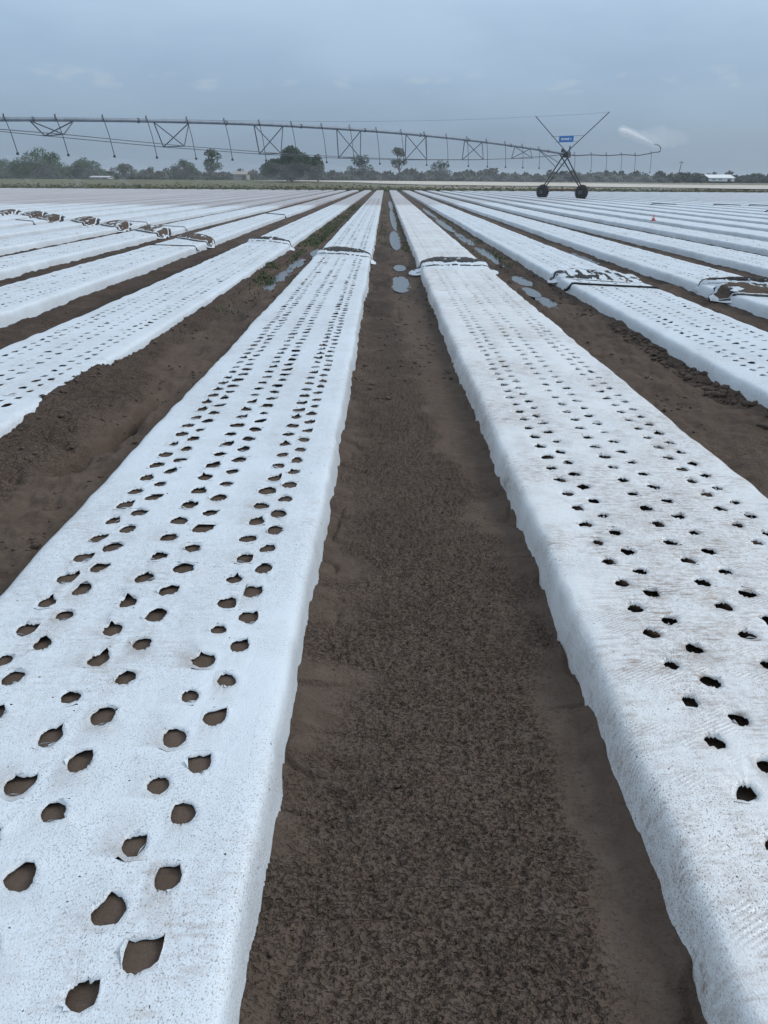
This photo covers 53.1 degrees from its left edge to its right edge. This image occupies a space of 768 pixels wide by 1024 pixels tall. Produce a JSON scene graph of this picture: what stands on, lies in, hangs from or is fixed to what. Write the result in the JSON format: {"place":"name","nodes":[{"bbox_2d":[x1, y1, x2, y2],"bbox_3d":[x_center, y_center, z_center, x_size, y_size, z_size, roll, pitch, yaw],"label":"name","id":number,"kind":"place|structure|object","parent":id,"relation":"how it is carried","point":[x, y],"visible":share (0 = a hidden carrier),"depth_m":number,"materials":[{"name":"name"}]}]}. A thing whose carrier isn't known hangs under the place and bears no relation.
{"place":"outdoors","nodes":[
{"label":"outdoors","id":0,"kind":"place"},
{"bbox_2d":[0,179,767,1023],"bbox_3d":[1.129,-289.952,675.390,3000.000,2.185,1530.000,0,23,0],"label":"field soil","id":1,"kind":"structure","parent":0,"point":[418,733],"depth_m":2.60,"materials":[{"name":"brown soil"}]},
{"bbox_2d":[0,188,58,189],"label":"mulch bed","id":2,"kind":"object","parent":1,"relation":"on","point":[43,188],"visible":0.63,"depth_m":119.78,"materials":[{"name":"white plastic"}]},
{"bbox_2d":[0,188,84,190],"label":"mulch bed","id":3,"kind":"object","parent":1,"relation":"on","point":[41,189],"visible":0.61,"depth_m":113.64,"materials":[{"name":"white plastic"}]},
{"bbox_2d":[0,189,85,191],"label":"mulch bed","id":4,"kind":"object","parent":1,"relation":"on","point":[44,190],"visible":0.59,"depth_m":104.34,"materials":[{"name":"white plastic"}]},
{"bbox_2d":[16,188,72,189],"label":"mulch bed","id":5,"kind":"object","parent":1,"relation":"on","point":[32,189],"visible":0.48,"depth_m":114.70,"materials":[{"name":"white plastic"}]},
{"bbox_2d":[0,189,102,192],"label":"mulch bed","id":6,"kind":"object","parent":1,"relation":"on","point":[54,190],"visible":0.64,"depth_m":104.55,"materials":[{"name":"white plastic"}]},
{"bbox_2d":[12,188,95,190],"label":"mulch bed","id":7,"kind":"object","parent":1,"relation":"on","point":[50,189],"visible":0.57,"depth_m":114.21,"materials":[{"name":"white plastic"}]},
{"bbox_2d":[2,189,118,192],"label":"mulch bed","id":8,"kind":"object","parent":1,"relation":"on","point":[55,191],"visible":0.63,"depth_m":97.42,"materials":[{"name":"white plastic"}]},
{"bbox_2d":[0,189,134,193],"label":"mulch bed","id":9,"kind":"object","parent":1,"relation":"on","point":[65,191],"visible":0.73,"depth_m":96.65,"materials":[{"name":"white plastic"}]},
{"bbox_2d":[0,189,149,194],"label":"mulch bed","id":10,"kind":"object","parent":1,"relation":"on","point":[66,192],"visible":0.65,"depth_m":91.61,"materials":[{"name":"white plastic"}]},
{"bbox_2d":[0,189,164,195],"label":"mulch bed","id":11,"kind":"object","parent":1,"relation":"on","point":[78,192],"visible":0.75,"depth_m":89.89,"materials":[{"name":"white plastic"}]},
{"bbox_2d":[0,189,179,196],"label":"mulch bed","id":12,"kind":"object","parent":1,"relation":"on","point":[82,193],"visible":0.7,"depth_m":84.70,"materials":[{"name":"white plastic"}]},
{"bbox_2d":[0,189,195,197],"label":"mulch bed","id":13,"kind":"object","parent":1,"relation":"on","point":[88,193],"visible":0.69,"depth_m":81.06,"materials":[{"name":"white plastic"}]},
{"bbox_2d":[0,189,209,199],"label":"mulch bed","id":14,"kind":"object","parent":1,"relation":"on","point":[93,194],"visible":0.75,"depth_m":78.44,"materials":[{"name":"white plastic"}]},
{"bbox_2d":[0,189,221,200],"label":"mulch bed","id":15,"kind":"object","parent":1,"relation":"on","point":[96,195],"visible":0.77,"depth_m":72.91,"materials":[{"name":"white plastic"}]},
{"bbox_2d":[0,189,234,202],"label":"mulch bed","id":16,"kind":"object","parent":1,"relation":"on","point":[100,196],"visible":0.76,"depth_m":67.82,"materials":[{"name":"white plastic"}]},
{"bbox_2d":[0,189,246,205],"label":"mulch bed","id":17,"kind":"object","parent":1,"relation":"on","point":[16,203],"visible":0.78,"depth_m":62.40,"materials":[{"name":"white plastic"}]},
{"bbox_2d":[0,189,258,207],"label":"mulch bed","id":18,"kind":"object","parent":1,"relation":"on","point":[34,204],"visible":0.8,"depth_m":57.85,"materials":[{"name":"white plastic"}]},
{"bbox_2d":[0,190,266,209],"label":"mulch bed","id":19,"kind":"object","parent":1,"relation":"on","point":[68,204],"visible":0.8,"depth_m":54.07,"materials":[{"name":"white plastic"}]},
{"bbox_2d":[0,190,280,215],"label":"mulch bed","id":20,"kind":"object","parent":1,"relation":"on","point":[9,212],"visible":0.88,"depth_m":47.59,"materials":[{"name":"white plastic"}]},
{"bbox_2d":[0,190,295,221],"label":"mulch bed","id":21,"kind":"object","parent":1,"relation":"on","point":[30,214],"visible":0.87,"depth_m":42.35,"materials":[{"name":"white plastic"}]},
{"bbox_2d":[0,190,308,228],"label":"mulch bed","id":22,"kind":"object","parent":1,"relation":"on","point":[47,219],"visible":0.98,"depth_m":36.34,"materials":[{"name":"white plastic"}]},
{"bbox_2d":[0,190,321,239],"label":"mulch bed","id":23,"kind":"object","parent":1,"relation":"on","point":[75,223],"visible":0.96,"depth_m":30.21,"materials":[{"name":"white plastic"}]},
{"bbox_2d":[0,190,333,255],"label":"mulch bed","id":24,"kind":"object","parent":1,"relation":"on","point":[15,244],"visible":0.99,"depth_m":24.97,"materials":[{"name":"white plastic"}]},
{"bbox_2d":[0,190,345,279],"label":"mulch bed","id":25,"kind":"object","parent":1,"relation":"on","point":[15,265],"visible":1,"depth_m":19.44,"materials":[{"name":"white plastic"}]},
{"bbox_2d":[0,190,358,327],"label":"mulch bed","id":26,"kind":"object","parent":1,"relation":"on","point":[31,297],"visible":0.98,"depth_m":13.57,"materials":[{"name":"white plastic"}]},
{"bbox_2d":[0,190,371,437],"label":"mulch bed","id":27,"kind":"object","parent":1,"relation":"on","point":[32,367],"visible":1,"depth_m":8.37,"materials":[{"name":"white plastic"}]},
{"bbox_2d":[0,190,383,1023],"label":"mulch bed","id":28,"kind":"object","parent":1,"relation":"on","point":[156,596],"visible":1,"depth_m":2.40,"materials":[{"name":"white plastic"}]},
{"bbox_2d":[263,268,293,291],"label":"puddle","id":29,"kind":"object","parent":1,"relation":"on","point":[281,275],"visible":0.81,"depth_m":13.74,"materials":[{"name":"grey liquid"}]},
{"bbox_2d":[288,259,305,268],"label":"puddle","id":30,"kind":"object","parent":1,"relation":"on","point":[298,263],"visible":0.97,"depth_m":16.02,"materials":[{"name":"grey liquid"}]},
{"bbox_2d":[310,249,318,255],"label":"puddle","id":31,"kind":"object","parent":1,"relation":"on","point":[313,253],"visible":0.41,"depth_m":18.74,"materials":[{"name":"grey liquid"}]},
{"bbox_2d":[0,112,660,198],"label":"pivot irrigator","id":32,"kind":"object","parent":1,"relation":"on","point":[580,190],"visible":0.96,"depth_m":54.39,"materials":[{"name":"metal"}]},
{"bbox_2d":[215,204,516,318],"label":"weeds","id":33,"kind":"object","parent":1,"relation":"on","point":[319,240],"visible":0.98,"depth_m":21.16,"materials":[{"name":"green plant"}]},
{"bbox_2d":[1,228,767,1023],"bbox_3d":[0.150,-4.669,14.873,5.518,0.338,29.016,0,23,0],"label":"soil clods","id":34,"kind":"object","parent":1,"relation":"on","point":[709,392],"visible":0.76,"depth_m":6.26,"materials":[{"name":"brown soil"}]},
{"bbox_2d":[390,209,396,230],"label":"puddle","id":35,"kind":"object","parent":1,"relation":"on","point":[393,220],"visible":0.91,"depth_m":34.16,"materials":[{"name":"grey liquid"}]},
{"bbox_2d":[390,231,400,249],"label":"puddle","id":36,"kind":"object","parent":1,"relation":"on","point":[395,243],"visible":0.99,"depth_m":22.65,"materials":[{"name":"grey liquid"}]},
{"bbox_2d":[393,265,405,270],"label":"puddle","id":37,"kind":"object","parent":1,"relation":"on","point":[399,268],"visible":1,"depth_m":15.43,"materials":[{"name":"grey liquid"}]},
{"bbox_2d":[392,276,410,292],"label":"puddle","id":38,"kind":"object","parent":1,"relation":"on","point":[401,284],"visible":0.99,"depth_m":13.05,"materials":[{"name":"grey liquid"}]},
{"bbox_2d":[422,208,437,218],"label":"puddle","id":39,"kind":"object","parent":1,"relation":"on","point":[429,213],"visible":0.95,"depth_m":41.84,"materials":[{"name":"grey liquid"}]},
{"bbox_2d":[436,219,454,232],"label":"puddle","id":40,"kind":"object","parent":1,"relation":"on","point":[444,225],"visible":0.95,"depth_m":30.54,"materials":[{"name":"grey liquid"}]},
{"bbox_2d":[454,233,474,245],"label":"puddle","id":41,"kind":"object","parent":1,"relation":"on","point":[463,239],"visible":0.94,"depth_m":23.26,"materials":[{"name":"grey liquid"}]},
{"bbox_2d":[473,245,504,266],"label":"puddle","id":42,"kind":"object","parent":1,"relation":"on","point":[482,251],"visible":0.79,"depth_m":18.27,"materials":[{"name":"grey liquid"}]},
{"bbox_2d":[511,276,532,285],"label":"puddle","id":43,"kind":"object","parent":1,"relation":"on","point":[520,280],"visible":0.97,"depth_m":13.52,"materials":[{"name":"grey liquid"}]},
{"bbox_2d":[522,287,540,297],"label":"puddle","id":44,"kind":"object","parent":1,"relation":"on","point":[532,292],"visible":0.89,"depth_m":12.18,"materials":[{"name":"grey liquid"}]},
{"bbox_2d":[535,297,557,307],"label":"puddle","id":45,"kind":"object","parent":1,"relation":"on","point":[545,302],"visible":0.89,"depth_m":11.20,"materials":[{"name":"grey liquid"}]},
{"bbox_2d":[389,190,767,1023],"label":"mulch bed","id":46,"kind":"object","parent":1,"relation":"on","point":[641,528],"visible":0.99,"depth_m":3.01,"materials":[{"name":"white plastic"}]},
{"bbox_2d":[566,252,599,263],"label":"puddle","id":47,"kind":"object","parent":1,"relation":"on","point":[584,258],"visible":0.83,"depth_m":17.92,"materials":[{"name":"grey liquid"}]},
{"bbox_2d":[402,190,767,407],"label":"mulch bed","id":48,"kind":"object","parent":1,"relation":"on","point":[722,349],"visible":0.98,"depth_m":9.41,"materials":[{"name":"white plastic"}]},
{"bbox_2d":[414,190,767,318],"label":"mulch bed","id":49,"kind":"object","parent":1,"relation":"on","point":[748,294],"visible":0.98,"depth_m":14.72,"materials":[{"name":"white plastic"}]},
{"bbox_2d":[427,191,767,276],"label":"mulch bed","id":50,"kind":"object","parent":1,"relation":"on","point":[756,264],"visible":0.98,"depth_m":20.77,"materials":[{"name":"white plastic"}]},
{"bbox_2d":[439,191,767,255],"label":"mulch bed","id":51,"kind":"object","parent":1,"relation":"on","point":[745,244],"visible":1,"depth_m":26.32,"materials":[{"name":"white plastic"}]},
{"bbox_2d":[451,191,767,241],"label":"mulch bed","id":52,"kind":"object","parent":1,"relation":"on","point":[742,233],"visible":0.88,"depth_m":31.90,"materials":[{"name":"white plastic"}]},
{"bbox_2d":[464,191,767,231],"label":"mulch bed","id":53,"kind":"object","parent":1,"relation":"on","point":[751,226],"visible":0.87,"depth_m":37.87,"materials":[{"name":"white plastic"}]},
{"bbox_2d":[477,191,767,224],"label":"mulch bed","id":54,"kind":"object","parent":1,"relation":"on","point":[731,218],"visible":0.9,"depth_m":43.30,"materials":[{"name":"white plastic"}]},
{"bbox_2d":[489,191,767,219],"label":"mulch bed","id":55,"kind":"object","parent":1,"relation":"on","point":[702,211],"visible":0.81,"depth_m":48.56,"materials":[{"name":"white plastic"}]},
{"bbox_2d":[502,191,767,214],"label":"mulch bed","id":56,"kind":"object","parent":1,"relation":"on","point":[712,209],"visible":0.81,"depth_m":53.01,"materials":[{"name":"white plastic"}]},
{"bbox_2d":[514,191,767,211],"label":"mulch bed","id":57,"kind":"object","parent":1,"relation":"on","point":[738,208],"visible":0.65,"depth_m":58.10,"materials":[{"name":"white plastic"}]},
{"bbox_2d":[526,191,767,209],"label":"mulch bed","id":58,"kind":"object","parent":1,"relation":"on","point":[739,206],"visible":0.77,"depth_m":61.47,"materials":[{"name":"white plastic"}]},
{"bbox_2d":[551,191,767,204],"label":"mulch bed","id":59,"kind":"object","parent":1,"relation":"on","point":[675,198],"visible":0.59,"depth_m":72.89,"materials":[{"name":"white plastic"}]},
{"bbox_2d":[552,192,767,206],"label":"mulch bed","id":60,"kind":"object","parent":1,"relation":"on","point":[676,200],"visible":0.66,"depth_m":68.14,"materials":[{"name":"white plastic"}]},
{"bbox_2d":[563,191,767,203],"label":"mulch bed","id":61,"kind":"object","parent":1,"relation":"on","point":[684,198],"visible":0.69,"depth_m":76.96,"materials":[{"name":"white plastic"}]},
{"bbox_2d":[589,192,767,202],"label":"mulch bed","id":62,"kind":"object","parent":1,"relation":"on","point":[686,197],"visible":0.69,"depth_m":82.23,"materials":[{"name":"white plastic"}]},
{"bbox_2d":[589,191,767,200],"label":"mulch bed","id":63,"kind":"object","parent":1,"relation":"on","point":[688,196],"visible":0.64,"depth_m":88.05,"materials":[{"name":"white plastic"}]},
{"bbox_2d":[614,192,767,199],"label":"mulch bed","id":64,"kind":"object","parent":1,"relation":"on","point":[696,196],"visible":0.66,"depth_m":89.19,"materials":[{"name":"white plastic"}]},
{"bbox_2d":[625,192,767,198],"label":"mulch bed","id":65,"kind":"object","parent":1,"relation":"on","point":[700,195],"visible":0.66,"depth_m":95.52,"materials":[{"name":"white plastic"}]},
{"bbox_2d":[637,192,762,197],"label":"mulch bed","id":66,"kind":"object","parent":1,"relation":"on","point":[703,195],"visible":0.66,"depth_m":97.02,"materials":[{"name":"white plastic"}]},
{"bbox_2d":[649,192,767,197],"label":"mulch bed","id":67,"kind":"object","parent":1,"relation":"on","point":[706,194],"visible":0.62,"depth_m":101.43,"materials":[{"name":"white plastic"}]},
{"bbox_2d":[660,192,767,196],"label":"mulch bed","id":68,"kind":"object","parent":1,"relation":"on","point":[714,194],"visible":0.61,"depth_m":105.00,"materials":[{"name":"white plastic"}]},
{"bbox_2d":[671,192,759,195],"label":"mulch bed","id":69,"kind":"object","parent":1,"relation":"on","point":[720,194],"visible":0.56,"depth_m":107.08,"materials":[{"name":"white plastic"}]},
{"bbox_2d":[682,192,767,195],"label":"mulch bed","id":70,"kind":"object","parent":1,"relation":"on","point":[719,193],"visible":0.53,"depth_m":114.66,"materials":[{"name":"white plastic"}]},
{"bbox_2d":[694,192,758,194],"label":"mulch bed","id":71,"kind":"object","parent":1,"relation":"on","point":[728,193],"visible":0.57,"depth_m":115.71,"materials":[{"name":"white plastic"}]},
{"bbox_2d":[704,192,767,194],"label":"mulch bed","id":72,"kind":"object","parent":1,"relation":"on","point":[735,193],"visible":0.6,"depth_m":116.74,"materials":[{"name":"white plastic"}]},
{"bbox_2d":[0,178,767,191],"bbox_3d":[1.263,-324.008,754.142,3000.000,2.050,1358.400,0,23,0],"label":"grass verge","id":73,"kind":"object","parent":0,"point":[143,182],"depth_m":195.82,"materials":[{"name":"green plant"}]},
{"bbox_2d":[0,158,22,178],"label":"tree","id":74,"kind":"object","parent":73,"relation":"on","point":[4,162],"visible":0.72,"depth_m":259.77,"materials":[{"name":"green plant"}]},
{"bbox_2d":[9,146,70,178],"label":"tree","id":75,"kind":"object","parent":73,"relation":"on","point":[50,165],"visible":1,"depth_m":247.52,"materials":[{"name":"green plant"}]},
{"bbox_2d":[66,157,105,178],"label":"tree","id":76,"kind":"object","parent":73,"relation":"on","point":[85,166],"visible":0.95,"depth_m":254.28,"materials":[{"name":"green plant"}]},
{"bbox_2d":[90,176,113,178],"bbox_3d":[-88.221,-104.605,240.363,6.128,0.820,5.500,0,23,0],"label":"shed","id":77,"kind":"structure","parent":73,"relation":"on","point":[101,177],"depth_m":238.21,"materials":[{"name":"metal"}]},
{"bbox_2d":[108,163,138,179],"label":"bush","id":78,"kind":"object","parent":73,"relation":"on","point":[122,167],"visible":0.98,"depth_m":252.32,"materials":[{"name":"green plant"}]},
{"bbox_2d":[138,167,164,179],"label":"bush","id":79,"kind":"object","parent":73,"relation":"on","point":[148,171],"visible":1,"depth_m":267.00,"materials":[{"name":"green plant"}]},
{"bbox_2d":[169,159,199,179],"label":"tree","id":80,"kind":"object","parent":73,"relation":"on","point":[188,169],"visible":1,"depth_m":246.05,"materials":[{"name":"green plant"}]},
{"bbox_2d":[203,148,222,179],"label":"tree","id":81,"kind":"object","parent":73,"relation":"on","point":[211,164],"visible":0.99,"depth_m":244.06,"materials":[{"name":"green plant"}]},
{"bbox_2d":[232,171,250,179],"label":"house","id":82,"kind":"structure","parent":73,"relation":"on","point":[241,175],"depth_m":262.91,"materials":[{"name":"metal"}]},
{"bbox_2d":[259,144,324,181],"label":"tree","id":83,"kind":"object","parent":73,"relation":"on","point":[290,168],"visible":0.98,"depth_m":209.94,"materials":[{"name":"green plant"}]},
{"bbox_2d":[311,153,323,180],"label":"tree","id":84,"kind":"object","parent":73,"relation":"on","point":[316,158],"visible":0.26,"depth_m":217.58,"materials":[{"name":"green plant"}]},
{"bbox_2d":[346,154,373,172],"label":"tree","id":85,"kind":"object","parent":73,"relation":"on","point":[360,163],"visible":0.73,"depth_m":300.23,"materials":[{"name":"green plant"}]},
{"bbox_2d":[0,166,767,182],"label":"scrub","id":86,"kind":"object","parent":73,"relation":"on","point":[411,174],"visible":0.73,"depth_m":277.49,"materials":[{"name":"green plant"}]},
{"bbox_2d":[0,182,767,192],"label":"tall grass","id":87,"kind":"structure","parent":73,"relation":"on","point":[309,188],"depth_m":145.83,"materials":[{"name":"green plant"}]},
{"bbox_2d":[390,147,407,179],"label":"tree","id":88,"kind":"object","parent":73,"relation":"on","point":[397,151],"visible":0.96,"depth_m":272.44,"materials":[{"name":"green plant"}]},
{"bbox_2d":[428,160,451,174],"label":"tree","id":89,"kind":"object","parent":73,"relation":"on","point":[441,167],"visible":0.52,"depth_m":291.99,"materials":[{"name":"green plant"}]},
{"bbox_2d":[699,174,734,180],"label":"greenhouse","id":90,"kind":"object","parent":73,"relation":"on","point":[710,177],"visible":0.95,"depth_m":271.19,"materials":[{"name":"white plastic"}]},
{"bbox_2d":[740,173,764,177],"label":"tree","id":91,"kind":"object","parent":73,"relation":"on","point":[753,174],"visible":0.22,"depth_m":301.41,"materials":[{"name":"green plant"}]},
{"bbox_2d":[0,0,767,176],"label":"sky","id":92,"kind":"structure","parent":0,"point":[687,78],"materials":[{"name":"grey"}]},
{"bbox_2d":[274,180,767,188],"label":"sand track","id":93,"kind":"structure","parent":0,"point":[575,184],"depth_m":202.13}
]}

